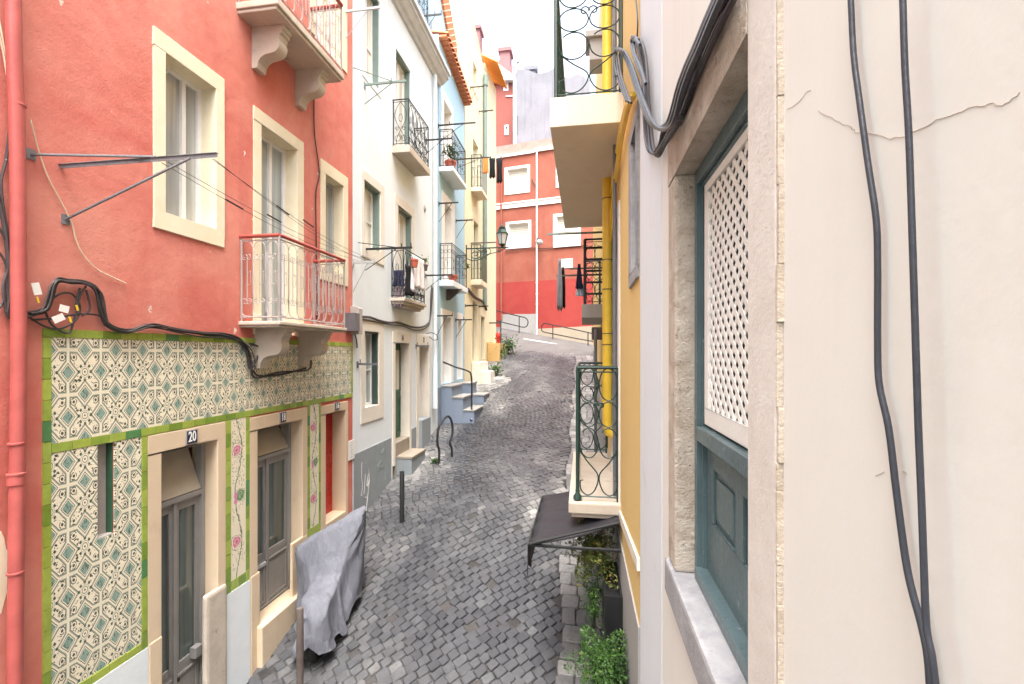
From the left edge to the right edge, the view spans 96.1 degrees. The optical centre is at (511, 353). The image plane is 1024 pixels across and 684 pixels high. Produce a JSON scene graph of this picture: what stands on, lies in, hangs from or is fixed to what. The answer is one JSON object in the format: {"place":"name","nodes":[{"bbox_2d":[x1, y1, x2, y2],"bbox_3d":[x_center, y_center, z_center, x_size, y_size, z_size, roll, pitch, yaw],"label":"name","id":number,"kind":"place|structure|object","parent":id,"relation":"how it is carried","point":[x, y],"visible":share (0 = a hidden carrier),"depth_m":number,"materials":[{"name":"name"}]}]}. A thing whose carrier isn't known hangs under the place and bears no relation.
{"place":"outdoors","nodes":[
{"label":"outdoors","id":0,"kind":"place"},
{"bbox_2d":[247,327,601,683],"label":"ground","id":1,"kind":"structure","parent":0,"point":[564,346],"depth_m":7.39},
{"bbox_2d":[0,0,352,683],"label":"red house","id":2,"kind":"structure","parent":1,"relation":"on","point":[158,550],"depth_m":4.95,"materials":[{"name":"paint"}]},
{"bbox_2d":[0,134,9,313],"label":"hanging cable","id":3,"kind":"object","parent":2,"relation":"attached to","point":[2,176],"visible":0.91,"depth_m":3.36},
{"bbox_2d":[4,0,26,683],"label":"rain pipe","id":4,"kind":"object","parent":2,"relation":"attached to","point":[15,475],"visible":1,"depth_m":3.37,"materials":[{"name":"metal"}]},
{"bbox_2d":[0,199,9,311],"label":"hanging cable","id":5,"kind":"object","parent":4,"relation":"hanging from","point":[5,231],"visible":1,"depth_m":3.36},
{"bbox_2d":[0,227,9,319],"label":"hanging cable","id":6,"kind":"object","parent":4,"relation":"hanging from","point":[4,280],"visible":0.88,"depth_m":3.35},
{"bbox_2d":[44,285,86,333],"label":"wall cable","id":7,"kind":"object","parent":2,"relation":"attached to","point":[74,317],"depth_m":3.77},
{"bbox_2d":[29,292,80,329],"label":"wall cable","id":8,"kind":"object","parent":7,"relation":"attached to","point":[54,297],"depth_m":3.72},
{"bbox_2d":[31,313,105,325],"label":"wall cable","id":9,"kind":"object","parent":2,"relation":"attached to","point":[69,315],"depth_m":3.80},
{"bbox_2d":[29,119,125,283],"bbox_3d":[-3.630,-1.212,3.878,0.038,1.136,0.781,0,0,6],"label":"loose cord","id":10,"kind":"object","parent":2,"relation":"attached to","point":[30,120],"visible":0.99,"depth_m":3.73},
{"bbox_2d":[26,147,218,224],"bbox_3d":[-2.977,-1.315,3.546,1.438,0.512,0.300,0,0,9],"label":"drying rack","id":11,"kind":"object","parent":2,"relation":"attached to","point":[31,154],"visible":0.98,"depth_m":3.60,"materials":[{"name":"metal"}]},
{"bbox_2d":[29,284,249,368],"bbox_3d":[-3.491,-0.208,4.654,0.017,0.804,2.336,0,0,9],"label":"wall cable","id":12,"kind":"object","parent":2,"relation":"attached to","point":[99,312],"depth_m":4.00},
{"bbox_2d":[27,281,251,367],"bbox_3d":[-3.483,-0.191,4.652,0.016,0.814,2.394,0,0,9],"label":"wall cable","id":13,"kind":"object","parent":2,"relation":"attached to","point":[144,327],"depth_m":4.43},
{"bbox_2d":[30,279,250,368],"bbox_3d":[-3.462,-0.199,4.633,0.014,0.797,2.334,0,0,9],"label":"wall cable","id":14,"kind":"object","parent":2,"relation":"attached to","point":[51,298],"depth_m":4.03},
{"bbox_2d":[28,277,252,367],"bbox_3d":[-3.475,-0.221,4.656,0.016,0.795,2.392,0,0,9],"label":"wall cable","id":15,"kind":"object","parent":2,"relation":"attached to","point":[101,300],"depth_m":4.15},
{"bbox_2d":[27,279,255,368],"bbox_3d":[-3.466,-0.203,4.662,0.014,0.803,2.457,0,0,9],"label":"wall cable","id":16,"kind":"object","parent":2,"relation":"attached to","point":[47,297],"depth_m":4.05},
{"bbox_2d":[161,443,204,683],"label":"front door","id":17,"kind":"structure","parent":2,"relation":"in","point":[182,487],"depth_m":5.11,"materials":[{"name":"grey paint"}]},
{"bbox_2d":[152,26,224,247],"bbox_3d":[-3.582,-2.241,5.000,0.250,1.989,0.915,0,0,9],"label":"window","id":18,"kind":"structure","parent":2,"relation":"in","point":[189,97],"depth_m":5.08,"materials":[{"name":"beige stone"}]},
{"bbox_2d":[185,429,197,444],"bbox_3d":[-3.452,0.898,4.961,0.016,0.153,0.148,0,0,9],"label":"house number plate","id":19,"kind":"object","parent":2,"relation":"attached to","point":[191,436],"visible":1,"depth_m":4.95,"materials":[{"name":"blue ceramic"}]},
{"bbox_2d":[258,423,290,609],"bbox_3d":[-3.532,2.266,6.506,0.245,2.553,0.972,0,0,9],"label":"front door","id":20,"kind":"structure","parent":2,"relation":"in","point":[274,449],"depth_m":6.65,"materials":[{"name":"grey paint"}]},
{"bbox_2d":[253,105,303,336],"bbox_3d":[-3.356,-1.724,6.461,0.250,2.943,1.080,0,0,9],"label":"balcony door","id":21,"kind":"structure","parent":2,"relation":"in","point":[278,155],"depth_m":6.63,"materials":[{"name":"beige stone"}]},
{"bbox_2d":[313,99,319,319],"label":"wall cable","id":22,"kind":"object","parent":2,"relation":"attached to","point":[316,194],"depth_m":7.28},
{"bbox_2d":[309,0,346,73],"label":"balcony door","id":23,"kind":"structure","parent":2,"relation":"in","point":[344,15],"depth_m":8.08,"materials":[{"name":"beige wood"}]},
{"bbox_2d":[326,413,331,513],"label":"front door","id":24,"kind":"structure","parent":2,"relation":"in","point":[329,416],"depth_m":8.11,"materials":[{"name":"red paint"}]},
{"bbox_2d":[320,158,347,286],"bbox_3d":[-3.138,-2.180,7.872,0.250,1.957,0.878,0,0,9],"label":"window","id":25,"kind":"structure","parent":2,"relation":"in","point":[333,184],"depth_m":8.11,"materials":[{"name":"beige stone"}]},
{"bbox_2d":[348,439,354,460],"bbox_3d":[-2.935,1.760,8.412,0.018,0.354,0.205,0,0,9],"label":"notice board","id":26,"kind":"object","parent":2,"relation":"attached to","point":[351,449],"visible":1,"depth_m":8.40,"materials":[{"name":"paper"}]},
{"bbox_2d":[345,313,359,331],"bbox_3d":[-2.869,-0.563,8.270,0.200,0.328,0.170,0,0,9],"label":"meter box","id":27,"kind":"object","parent":2,"relation":"attached to","point":[352,322],"visible":0.94,"depth_m":8.19,"materials":[{"name":"grey metal"}]},
{"bbox_2d":[350,306,361,333],"bbox_3d":[-2.860,-0.613,8.456,0.172,0.511,0.155,0,0,9],"label":"junction box","id":28,"kind":"object","parent":2,"relation":"attached to","point":[354,309],"visible":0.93,"depth_m":8.40,"materials":[{"name":"plastic"}]},
{"bbox_2d":[345,4,379,37],"bbox_3d":[-2.653,-5.892,8.150,0.666,0.586,0.060,0,0,9],"label":"drying rack","id":29,"kind":"object","parent":2,"relation":"attached to","point":[366,9],"visible":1,"depth_m":8.15,"materials":[{"name":"grey metal"}]},
{"bbox_2d":[352,257,375,291],"bbox_3d":[-2.721,-1.454,8.452,0.441,0.634,0.060,0,0,9],"label":"drying rack","id":30,"kind":"object","parent":2,"relation":"attached to","point":[361,261],"visible":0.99,"depth_m":8.45,"materials":[{"name":"grey metal"}]},
{"bbox_2d":[161,162,357,260],"bbox_3d":[-2.782,-1.593,6.030,0.017,0.240,4.878,0,0,-1],"label":"washing line","id":31,"kind":"object","parent":30,"relation":"attached to","point":[244,210],"visible":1,"depth_m":4.59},
{"bbox_2d":[168,162,367,259],"bbox_3d":[-2.635,-1.593,6.008,0.017,0.240,4.850,0,0,1],"label":"washing line","id":32,"kind":"object","parent":30,"relation":"attached to","point":[257,212],"visible":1,"depth_m":5.01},
{"bbox_2d":[352,0,450,512],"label":"white house","id":33,"kind":"structure","parent":1,"relation":"on","point":[394,419],"depth_m":10.17,"materials":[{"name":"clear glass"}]},
{"bbox_2d":[362,0,380,97],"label":"window","id":34,"kind":"structure","parent":33,"relation":"in","point":[371,21],"depth_m":9.54,"materials":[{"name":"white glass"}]},
{"bbox_2d":[360,318,383,423],"bbox_3d":[-2.900,0.336,9.278,0.210,2.030,1.004,0,0,9],"label":"window","id":35,"kind":"structure","parent":33,"relation":"in","point":[372,336],"depth_m":9.50,"materials":[{"name":"white stone"}]},
{"bbox_2d":[361,168,384,265],"bbox_3d":[-2.901,-2.710,9.306,0.220,1.689,1.028,0,0,9],"label":"window","id":36,"kind":"structure","parent":33,"relation":"in","point":[372,191],"depth_m":9.52,"materials":[{"name":"white stone"}]},
{"bbox_2d":[353,67,405,103],"bbox_3d":[-2.481,-5.077,8.660,0.848,0.467,0.486,0,0,9],"label":"drying rack","id":37,"kind":"object","parent":33,"relation":"attached to","point":[389,82],"visible":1,"depth_m":8.86,"materials":[{"name":"grey metal"}]},
{"bbox_2d":[358,242,411,270],"bbox_3d":[-2.411,-1.871,8.758,0.955,0.507,0.337,0,0,9],"label":"drying rack","id":38,"kind":"object","parent":33,"relation":"attached to","point":[392,247],"visible":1,"depth_m":8.87,"materials":[{"name":"metal"}]},
{"bbox_2d":[362,286,432,327],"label":"wall cable","id":39,"kind":"object","parent":33,"relation":"attached to","point":[376,319],"depth_m":11.19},
{"bbox_2d":[396,343,400,437],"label":"front door","id":40,"kind":"structure","parent":33,"relation":"in","point":[398,350],"depth_m":11.11,"materials":[{"name":"green paint"}]},
{"bbox_2d":[393,270,404,286],"bbox_3d":[-2.507,-1.656,10.164,0.276,0.371,0.081,0,0,9],"label":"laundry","id":41,"kind":"object","parent":33,"relation":"hanging from","point":[400,282],"visible":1,"depth_m":10.16,"materials":[{"name":"blue fabric"}]},
{"bbox_2d":[394,35,412,146],"bbox_3d":[-2.654,-5.877,10.892,0.202,2.573,1.160,0,0,9],"label":"balcony door","id":42,"kind":"structure","parent":33,"relation":"in","point":[403,68],"depth_m":11.11,"materials":[{"name":"white glass"}]},
{"bbox_2d":[394,193,413,299],"bbox_3d":[-2.645,-2.440,10.955,0.220,2.359,1.198,0,0,9],"label":"balcony door","id":43,"kind":"structure","parent":33,"relation":"in","point":[403,212],"depth_m":11.14,"materials":[{"name":"white stone"}]},
{"bbox_2d":[404,264,413,296],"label":"trousers","id":44,"kind":"object","parent":33,"relation":"hanging from","point":[408,292],"visible":0.88,"depth_m":10.20,"materials":[{"name":"black fabric"}]},
{"bbox_2d":[413,255,424,290],"bbox_3d":[-2.193,-1.887,10.910,0.080,0.742,0.894,0,0,9],"label":"hanging towel","id":45,"kind":"object","parent":33,"relation":"hanging from","point":[419,281],"visible":0.82,"depth_m":10.87,"materials":[{"name":"white fabric"}]},
{"bbox_2d":[433,74,437,408],"bbox_3d":[-2.158,-3.143,12.926,0.150,9.356,0.150,0,0,9],"label":"rain pipe","id":46,"kind":"object","parent":33,"relation":"attached to","point":[435,384],"visible":1,"depth_m":12.88,"materials":[{"name":"metal"}]},
{"bbox_2d":[436,415,453,464],"bbox_3d":[-1.608,2.076,11.054,0.054,1.172,0.577,0,0,35],"label":"bicycle hoop","id":47,"kind":"object","parent":1,"relation":"on","point":[438,428],"visible":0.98,"depth_m":11.01,"materials":[{"name":"metal"}]},
{"bbox_2d":[420,0,489,424],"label":"blue house","id":48,"kind":"structure","parent":1,"relation":"on","point":[454,387],"depth_m":14.70,"materials":[{"name":"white paint"}]},
{"bbox_2d":[441,86,453,166],"bbox_3d":[-2.152,-6.806,14.423,0.295,2.406,1.298,0,0,9],"label":"balcony door","id":49,"kind":"structure","parent":48,"relation":"in","point":[447,111],"depth_m":14.78,"materials":[{"name":"white paint"}]},
{"bbox_2d":[441,308,453,384],"bbox_3d":[-2.155,-0.215,14.404,0.295,2.292,1.337,0,0,9],"label":"front door","id":50,"kind":"structure","parent":48,"relation":"in","point":[447,329],"depth_m":14.78,"materials":[{"name":"white paint"}]},
{"bbox_2d":[442,191,454,279],"bbox_3d":[-2.138,-3.560,14.513,0.295,2.701,1.400,0,0,9],"label":"balcony door","id":51,"kind":"structure","parent":48,"relation":"in","point":[448,220],"depth_m":14.82,"materials":[{"name":"white paint"}]},
{"bbox_2d":[442,142,460,167],"bbox_3d":[-1.841,-5.934,13.797,0.572,0.871,0.595,0,0,9],"label":"potted plant","id":52,"kind":"object","parent":48,"relation":"on","point":[448,162],"visible":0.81,"depth_m":13.71,"materials":[{"name":"green plant"}]},
{"bbox_2d":[457,312,462,379],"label":"front door","id":53,"kind":"structure","parent":48,"relation":"in","point":[459,315],"depth_m":16.08,"materials":[{"name":"white paint"}]},
{"bbox_2d":[458,156,490,167],"bbox_3d":[-1.274,-6.403,15.377,1.179,0.346,0.060,0,0,9],"label":"drying rack","id":54,"kind":"object","parent":48,"relation":"attached to","point":[477,158],"visible":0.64,"depth_m":15.36,"materials":[{"name":"metal"}]},
{"bbox_2d":[496,158,502,182],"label":"hanging trousers","id":55,"kind":"object","parent":54,"relation":"hanging from","point":[499,170],"visible":1,"depth_m":15.30,"materials":[{"name":"black fabric"}]},
{"bbox_2d":[449,0,506,383],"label":"cream house","id":56,"kind":"structure","parent":1,"relation":"on","point":[479,329],"depth_m":18.30,"materials":[{"name":"beige paint"}]},
{"bbox_2d":[471,295,477,361],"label":"front door","id":57,"kind":"structure","parent":56,"relation":"in","point":[474,309],"depth_m":18.38,"materials":[{"name":"grey paint"}]},
{"bbox_2d":[472,57,477,99],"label":"window","id":58,"kind":"structure","parent":56,"relation":"in","point":[474,70],"depth_m":18.31,"materials":[{"name":"white glass"}]},
{"bbox_2d":[471,129,479,186],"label":"balcony door","id":59,"kind":"structure","parent":56,"relation":"in","point":[475,147],"depth_m":18.53,"materials":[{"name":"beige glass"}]},
{"bbox_2d":[472,212,478,279],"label":"balcony door","id":60,"kind":"structure","parent":56,"relation":"in","point":[475,223],"depth_m":18.58,"materials":[{"name":"white paint"}]},
{"bbox_2d":[479,307,485,358],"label":"front door","id":61,"kind":"structure","parent":56,"relation":"in","point":[482,312],"depth_m":19.79,"materials":[{"name":"white paint"}]},
{"bbox_2d":[483,74,487,304],"bbox_3d":[-1.135,-6.923,19.474,0.240,9.731,0.228,0,0,9],"label":"rain pipe","id":62,"kind":"object","parent":56,"relation":"attached to","point":[485,81],"visible":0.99,"depth_m":19.40,"materials":[{"name":"metal"}]},
{"bbox_2d":[466,225,508,260],"bbox_3d":[-0.891,-3.987,16.561,1.572,1.266,0.480,0,0,9],"label":"street lamp","id":63,"kind":"object","parent":56,"relation":"attached to","point":[502,234],"visible":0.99,"depth_m":16.44,"materials":[{"name":"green metal"}]},
{"bbox_2d":[475,24,515,146],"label":"pink house","id":64,"kind":"structure","parent":1,"relation":"on","point":[504,116],"depth_m":34.53,"materials":[{"name":"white paint"}]},
{"bbox_2d":[496,138,592,344],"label":"end house","id":65,"kind":"structure","parent":1,"relation":"on","point":[519,224],"depth_m":26.07,"materials":[{"name":"red paint"}]},
{"bbox_2d":[500,156,501,319],"bbox_3d":[-0.627,-6.707,26.688,0.111,9.515,0.111,0,0,31],"label":"rain pipe","id":66,"kind":"object","parent":65,"relation":"attached to","point":[501,251],"visible":0.69,"depth_m":26.64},
{"bbox_2d":[505,164,529,194],"bbox_3d":[0.328,-9.975,26.497,1.528,1.577,0.210,0,0,19],"label":"window","id":67,"kind":"structure","parent":65,"relation":"in","point":[517,178],"depth_m":26.54,"materials":[{"name":"white paint"}]},
{"bbox_2d":[506,220,530,248],"bbox_3d":[0.397,-6.826,26.473,1.525,1.553,0.210,0,0,19],"label":"window","id":68,"kind":"structure","parent":65,"relation":"in","point":[519,232],"depth_m":26.51,"materials":[{"name":"white paint"}]},
{"bbox_2d":[536,151,537,333],"bbox_3d":[1.401,-6.257,25.978,0.126,10.346,0.126,0,0,-14],"label":"rain pipe","id":69,"kind":"object","parent":65,"relation":"attached to","point":[536,244],"visible":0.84,"depth_m":25.94,"materials":[{"name":"metal"}]},
{"bbox_2d":[553,213,580,247],"bbox_3d":[3.062,-6.845,25.540,1.554,1.879,0.210,0,0,19],"label":"window","id":70,"kind":"structure","parent":65,"relation":"in","point":[558,221],"depth_m":25.65,"materials":[{"name":"white paint"}]},
{"bbox_2d":[513,65,589,143],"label":"grey house","id":71,"kind":"structure","parent":1,"relation":"on","point":[533,91],"depth_m":32.14,"materials":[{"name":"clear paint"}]},
{"bbox_2d":[541,323,592,345],"bbox_3d":[3.084,-0.998,24.499,3.197,1.359,0.049,0,0,19],"label":"ramp rail","id":72,"kind":"object","parent":1,"relation":"on","point":[587,340],"visible":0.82,"depth_m":24.50,"materials":[{"name":"metal"}]},
{"bbox_2d":[560,518,622,646],"bbox_3d":[0.916,3.108,5.274,0.727,2.419,1.203,0,0,9],"label":"planter","id":73,"kind":"object","parent":1,"relation":"on","point":[612,610],"visible":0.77,"depth_m":5.04,"materials":[{"name":"green plant"}]},
{"bbox_2d":[578,562,603,637],"bbox_3d":[0.902,2.773,5.165,0.329,0.816,0.698,0,0,9],"label":"trailing plant","id":74,"kind":"object","parent":73,"relation":"hanging from","point":[594,608],"visible":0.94,"depth_m":5.12,"materials":[{"name":"green plant"}]},
{"bbox_2d":[550,0,639,683],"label":"yellow house","id":75,"kind":"structure","parent":1,"relation":"on","point":[584,130],"depth_m":4.92,"materials":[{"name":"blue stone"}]},
{"bbox_2d":[527,491,620,577],"bbox_3d":[0.788,2.099,5.741,1.018,0.663,1.712,0,0,9],"label":"shop awning","id":76,"kind":"object","parent":75,"relation":"attached to","point":[554,520],"visible":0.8,"depth_m":5.25,"materials":[{"name":"fabric"}]},
{"bbox_2d":[556,274,601,276],"bbox_3d":[1.346,-1.552,9.101,0.944,0.030,0.036,0,0,9],"label":"drying rack","id":77,"kind":"object","parent":75,"relation":"attached to","point":[582,275],"visible":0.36,"depth_m":9.08,"materials":[{"name":"grey metal"}]},
{"bbox_2d":[557,258,561,310],"bbox_3d":[0.940,-1.356,9.083,0.110,1.052,0.048,0,0,9],"label":"hanging coat","id":78,"kind":"object","parent":77,"relation":"hanging from","point":[559,289],"visible":1,"depth_m":9.08,"materials":[{"name":"grey fabric"}]},
{"bbox_2d":[575,264,582,289],"bbox_3d":[1.301,-1.488,8.906,0.146,0.498,0.050,0,0,9],"label":"hanging shirt","id":79,"kind":"object","parent":77,"relation":"hanging from","point":[579,283],"visible":1,"depth_m":8.90,"materials":[{"name":"blue fabric"}]},
{"bbox_2d":[586,29,601,74],"bbox_3d":[1.400,-4.939,7.566,0.368,0.452,0.500,0,0,9],"label":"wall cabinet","id":80,"kind":"object","parent":75,"relation":"attached to","point":[595,41],"depth_m":7.38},
{"bbox_2d":[602,0,612,438],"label":"rain pipe","id":81,"kind":"object","parent":75,"relation":"attached to","point":[606,252],"visible":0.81,"depth_m":6.27,"materials":[{"name":"metal"}]},
{"bbox_2d":[613,0,616,496],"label":"conduit","id":82,"kind":"object","parent":75,"relation":"attached to","point":[614,256],"visible":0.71,"depth_m":5.28,"materials":[{"name":"yellow metal"}]},
{"bbox_2d":[610,200,619,503],"bbox_3d":[1.403,-0.013,5.866,0.202,3.399,1.526,0,0,9],"label":"balcony door","id":83,"kind":"structure","parent":75,"relation":"in","point":[618,205],"depth_m":5.13,"materials":[{"name":"wood"}]},
{"bbox_2d":[612,0,617,92],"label":"balcony door","id":84,"kind":"structure","parent":75,"relation":"in","point":[617,0],"depth_m":6.60,"materials":[{"name":"metal"}]},
{"bbox_2d":[600,92,632,272],"bbox_3d":[1.441,-2.053,6.860,0.028,0.585,6.656,0,0,9],"label":"painted cable","id":85,"kind":"object","parent":75,"relation":"attached to","point":[617,146],"visible":0.28,"depth_m":4.96,"materials":[{"name":"yellow paint"}]},
{"bbox_2d":[609,92,635,235],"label":"painted cable","id":86,"kind":"object","parent":75,"relation":"attached to","point":[632,95],"visible":0.62,"depth_m":4.57,"materials":[{"name":"yellow paint"}]},
{"bbox_2d":[610,96,636,241],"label":"painted cable","id":87,"kind":"object","parent":75,"relation":"attached to","point":[619,155],"visible":0.59,"depth_m":4.71,"materials":[{"name":"yellow paint"}]},
{"bbox_2d":[628,100,639,288],"bbox_3d":[1.056,-1.215,3.682,0.180,1.304,0.665,0,0,9],"label":"window","id":88,"kind":"structure","parent":75,"relation":"in","point":[634,138],"depth_m":3.76,"materials":[{"name":"grey glass"}]},
{"bbox_2d":[614,0,712,129],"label":"bundled cable","id":89,"kind":"object","parent":75,"relation":"attached to","point":[686,60],"visible":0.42,"depth_m":1.89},
{"bbox_2d":[616,0,715,131],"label":"bundled cable","id":90,"kind":"object","parent":75,"relation":"attached to","point":[685,68],"visible":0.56,"depth_m":1.77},
{"bbox_2d":[630,35,645,98],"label":"bundled cable","id":91,"kind":"object","parent":90,"relation":"attached to","point":[637,67],"visible":0.61,"depth_m":2.98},
{"bbox_2d":[618,0,723,131],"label":"bundled cable","id":92,"kind":"object","parent":75,"relation":"attached to","point":[708,28],"visible":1,"depth_m":1.57,"materials":[{"name":"rubber"}]},
{"bbox_2d":[563,624,629,683],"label":"planter","id":93,"kind":"object","parent":1,"relation":"on","point":[607,661],"visible":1,"depth_m":4.09,"materials":[{"name":"green plant"}]},
{"bbox_2d":[640,0,1023,683],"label":"plaster house","id":94,"kind":"structure","parent":1,"relation":"on","point":[768,542],"depth_m":0.78,"materials":[{"name":"paint"}]},
{"bbox_2d":[632,38,646,85],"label":"bundled cable","id":95,"kind":"object","parent":94,"relation":"attached to","point":[637,41],"visible":1,"depth_m":2.73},
{"bbox_2d":[631,35,663,154],"bbox_3d":[0.762,-1.738,2.428,0.031,1.550,2.450,0,0,9],"label":"bundled cable","id":96,"kind":"object","parent":94,"relation":"attached to","point":[660,138],"visible":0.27,"depth_m":2.91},
{"bbox_2d":[640,28,713,154],"bbox_3d":[0.750,-1.676,2.351,0.034,1.471,2.341,0,0,9],"label":"bundled cable","id":97,"kind":"object","parent":94,"relation":"attached to","point":[668,131],"visible":0.36,"depth_m":2.16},
{"bbox_2d":[635,0,727,152],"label":"bundled cable","id":98,"kind":"object","parent":94,"relation":"attached to","point":[717,17],"visible":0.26,"depth_m":2.69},
{"bbox_2d":[640,0,728,155],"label":"bundled cable","id":99,"kind":"object","parent":94,"relation":"attached to","point":[688,92],"visible":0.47,"depth_m":1.61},
{"bbox_2d":[640,0,736,157],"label":"bundled cable","id":100,"kind":"object","parent":94,"relation":"attached to","point":[722,22],"visible":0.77,"depth_m":1.55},
{"bbox_2d":[695,88,747,683],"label":"window","id":101,"kind":"structure","parent":94,"relation":"in","point":[721,439],"depth_m":1.70,"materials":[{"name":"teal paint"}]},
{"bbox_2d":[847,0,930,683],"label":"thick cable","id":102,"kind":"object","parent":94,"relation":"attached to","point":[903,546],"visible":0.92,"depth_m":0.62,"materials":[{"name":"rubber"}]},
{"bbox_2d":[899,0,939,683],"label":"thick cable","id":103,"kind":"object","parent":94,"relation":"attached to","point":[920,476],"visible":1,"depth_m":0.54,"materials":[{"name":"rubber"}]},
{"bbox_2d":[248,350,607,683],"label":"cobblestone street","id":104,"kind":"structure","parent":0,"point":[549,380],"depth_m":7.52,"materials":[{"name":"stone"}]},
{"bbox_2d":[296,607,303,683],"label":"wooden post","id":105,"kind":"object","parent":104,"relation":"on","point":[299,645],"visible":1,"depth_m":5.31,"materials":[{"name":"brown wood"}]},
{"bbox_2d":[290,505,365,662],"bbox_3d":[-2.660,3.169,6.542,0.906,1.680,1.554,0,0,9],"label":"covered scooter","id":106,"kind":"object","parent":104,"relation":"on","point":[331,578],"visible":0.9,"depth_m":6.51,"materials":[{"name":"grey fabric"}]},
{"bbox_2d":[400,471,403,522],"bbox_3d":[-2.061,2.728,8.620,0.088,1.055,0.090,0,0,9],"label":"bollard","id":107,"kind":"object","parent":104,"relation":"on","point":[401,496],"visible":0.85,"depth_m":8.58,"materials":[{"name":"metal"}]},
{"bbox_2d":[443,361,472,420],"bbox_3d":[-1.610,1.123,13.732,1.001,1.791,0.156,0,0,12],"label":"handrail","id":108,"kind":"object","parent":104,"relation":"on","point":[471,383],"visible":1,"depth_m":13.64,"materials":[{"name":"metal"}]},
{"bbox_2d":[488,343,505,360],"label":"planter wall","id":109,"kind":"structure","parent":104,"relation":"on","point":[494,352],"depth_m":20.33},
{"bbox_2d":[501,333,518,355],"bbox_3d":[-0.170,-0.335,21.297,1.219,1.257,0.952,0,0,9],"label":"weed","id":110,"kind":"object","parent":104,"relation":"on","point":[510,345],"visible":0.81,"depth_m":21.25,"materials":[{"name":"green plant"}]},
{"bbox_2d":[594,329,596,451],"bbox_3d":[1.574,1.317,8.661,0.055,3.568,0.055,0,0,31],"label":"pale post","id":111,"kind":"object","parent":104,"relation":"on","point":[595,360],"visible":0.5,"depth_m":8.64,"materials":[{"name":"grey metal"}]},
{"bbox_2d":[467,0,599,94],"label":"sky","id":112,"kind":"structure","parent":0,"point":[527,26],"materials":[{"name":"white"}]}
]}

